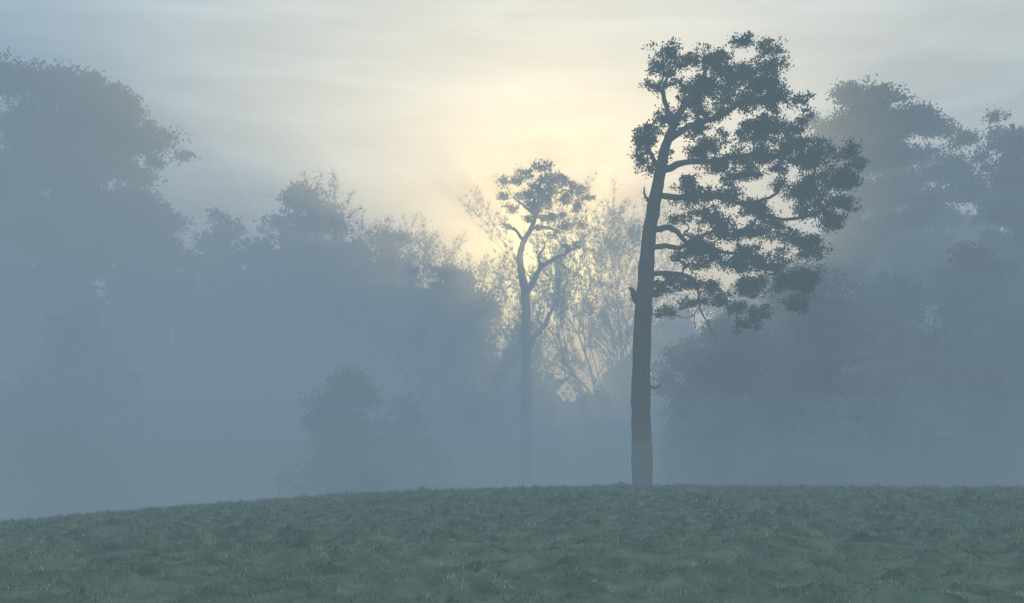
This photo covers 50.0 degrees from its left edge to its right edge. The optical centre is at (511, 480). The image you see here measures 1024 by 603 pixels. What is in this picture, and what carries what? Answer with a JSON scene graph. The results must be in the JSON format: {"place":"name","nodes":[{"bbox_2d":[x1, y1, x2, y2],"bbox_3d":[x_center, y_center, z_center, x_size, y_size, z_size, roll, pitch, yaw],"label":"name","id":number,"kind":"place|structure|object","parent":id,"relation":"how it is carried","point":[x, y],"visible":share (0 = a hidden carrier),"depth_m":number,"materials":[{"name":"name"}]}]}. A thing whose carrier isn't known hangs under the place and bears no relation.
{"place":"outdoors","nodes":[
{"label":"outdoors","id":0,"kind":"place"},
{"bbox_2d":[0,482,1023,602],"bbox_3d":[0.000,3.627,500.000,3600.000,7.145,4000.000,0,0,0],"label":"meadow ground","id":1,"kind":"structure","parent":0,"point":[416,584],"depth_m":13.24,"materials":[{"name":"green plant"}]},
{"bbox_2d":[0,301,174,520],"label":"holly bush","id":2,"kind":"object","parent":1,"relation":"on","point":[67,486],"visible":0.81,"depth_m":70.43,"materials":[{"name":"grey plant"}]},
{"bbox_2d":[0,46,201,499],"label":"pine tree","id":3,"kind":"object","parent":1,"relation":"on","point":[81,143],"visible":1,"depth_m":76.94,"materials":[{"name":"green plant"}]},
{"bbox_2d":[165,206,284,500],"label":"oak tree","id":4,"kind":"object","parent":1,"relation":"on","point":[226,232],"visible":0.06,"depth_m":91.94,"materials":[{"name":"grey plant"}]},
{"bbox_2d":[228,180,392,489],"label":"oak tree","id":5,"kind":"object","parent":1,"relation":"on","point":[289,235],"visible":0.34,"depth_m":83.53,"materials":[{"name":"grey plant"}]},
{"bbox_2d":[271,363,412,497],"bbox_3d":[-9.626,-0.913,64.342,8.863,11.755,8.284,0,0,0],"label":"holly bush","id":6,"kind":"object","parent":1,"relation":"on","point":[349,445],"visible":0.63,"depth_m":63.17,"materials":[{"name":"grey plant"}]},
{"bbox_2d":[216,166,545,484],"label":"oak tree","id":7,"kind":"object","parent":1,"relation":"on","point":[292,272],"visible":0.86,"depth_m":78.30,"materials":[{"name":"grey plant"}]},
{"bbox_2d":[350,229,440,486],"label":"tree","id":8,"kind":"object","parent":1,"relation":"on","point":[377,310],"visible":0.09,"depth_m":93.25,"materials":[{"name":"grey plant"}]},
{"bbox_2d":[361,390,458,490],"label":"holly bush","id":9,"kind":"object","parent":1,"relation":"on","point":[404,427],"visible":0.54,"depth_m":65.92,"materials":[{"name":"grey plant"}]},
{"bbox_2d":[392,258,509,489],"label":"yew tree","id":10,"kind":"object","parent":1,"relation":"on","point":[461,447],"visible":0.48,"depth_m":77.46,"materials":[{"name":"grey plant"}]},
{"bbox_2d":[359,280,547,486],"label":"hawthorn tree","id":11,"kind":"object","parent":1,"relation":"on","point":[487,325],"visible":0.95,"depth_m":73.49,"materials":[{"name":"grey plant"}]},
{"bbox_2d":[377,249,577,486],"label":"oak tree","id":12,"kind":"object","parent":1,"relation":"on","point":[512,381],"visible":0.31,"depth_m":78.71,"materials":[{"name":"grey plant"}]},
{"bbox_2d":[0,184,1014,520],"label":"distant woodland","id":13,"kind":"object","parent":1,"relation":"on","point":[200,448],"visible":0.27,"depth_m":83.59,"materials":[{"name":"grey plant"}]},
{"bbox_2d":[456,168,628,484],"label":"birch tree","id":14,"kind":"object","parent":1,"relation":"on","point":[594,439],"visible":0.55,"depth_m":84.19,"materials":[{"name":"grey plant"}]},
{"bbox_2d":[493,159,596,486],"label":"pine tree","id":15,"kind":"object","parent":1,"relation":"on","point":[535,210],"visible":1,"depth_m":70.75,"materials":[{"name":"green plant"}]},
{"bbox_2d":[506,297,679,485],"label":"birch tree","id":16,"kind":"object","parent":1,"relation":"on","point":[588,341],"visible":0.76,"depth_m":78.83,"materials":[{"name":"grey plant"}]},
{"bbox_2d":[501,207,701,483],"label":"birch tree","id":17,"kind":"object","parent":1,"relation":"on","point":[562,306],"visible":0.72,"depth_m":79.36,"materials":[{"name":"grey plant"}]},
{"bbox_2d":[496,189,713,484],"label":"birch tree","id":18,"kind":"object","parent":1,"relation":"on","point":[610,246],"visible":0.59,"depth_m":85.89,"materials":[{"name":"grey plant"}]},
{"bbox_2d":[650,331,725,485],"bbox_3d":[9.664,-2.585,62.143,4.837,11.800,5.019,0,0,0],"label":"holly bush","id":19,"kind":"object","parent":1,"relation":"on","point":[677,361],"visible":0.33,"depth_m":61.70,"materials":[{"name":"grey plant"}]},
{"bbox_2d":[651,309,805,485],"bbox_3d":[12.130,-3.069,60.943,9.240,13.352,8.454,0,0,0],"label":"yew tree","id":20,"kind":"object","parent":1,"relation":"on","point":[725,372],"visible":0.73,"depth_m":59.42,"materials":[{"name":"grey plant"}]},
{"bbox_2d":[627,29,870,485],"bbox_3d":[10.883,-9.492,50.342,11.292,21.390,6.395,0,0,0],"label":"pine tree","id":21,"kind":"object","parent":1,"relation":"on","point":[765,127],"visible":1,"depth_m":49.99,"materials":[{"name":"green plant"}]},
{"bbox_2d":[729,254,907,486],"bbox_3d":[16.290,-3.994,61.262,9.894,16.661,10.133,0,0,0],"label":"yew tree","id":22,"kind":"object","parent":1,"relation":"on","point":[813,377],"visible":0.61,"depth_m":59.30,"materials":[{"name":"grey plant"}]},
{"bbox_2d":[796,73,997,465],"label":"pine tree","id":23,"kind":"object","parent":1,"relation":"on","point":[889,153],"visible":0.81,"depth_m":68.30,"materials":[{"name":"green plant"}]},
{"bbox_2d":[815,266,984,487],"bbox_3d":[22.057,-4.101,63.127,10.063,16.500,10.480,0,0,0],"label":"yew tree","id":24,"kind":"object","parent":1,"relation":"on","point":[886,468],"visible":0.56,"depth_m":61.25,"materials":[{"name":"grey plant"}]},
{"bbox_2d":[904,240,1023,486],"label":"yew tree","id":25,"kind":"object","parent":1,"relation":"on","point":[991,438],"visible":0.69,"depth_m":61.70,"materials":[{"name":"grey plant"}]},
{"bbox_2d":[952,104,1023,484],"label":"pine tree","id":26,"kind":"object","parent":1,"relation":"on","point":[1005,205],"visible":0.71,"depth_m":67.36,"materials":[{"name":"green plant"}]},
{"bbox_2d":[0,0,1023,481],"label":"sky","id":27,"kind":"structure","parent":0,"point":[410,104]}
]}

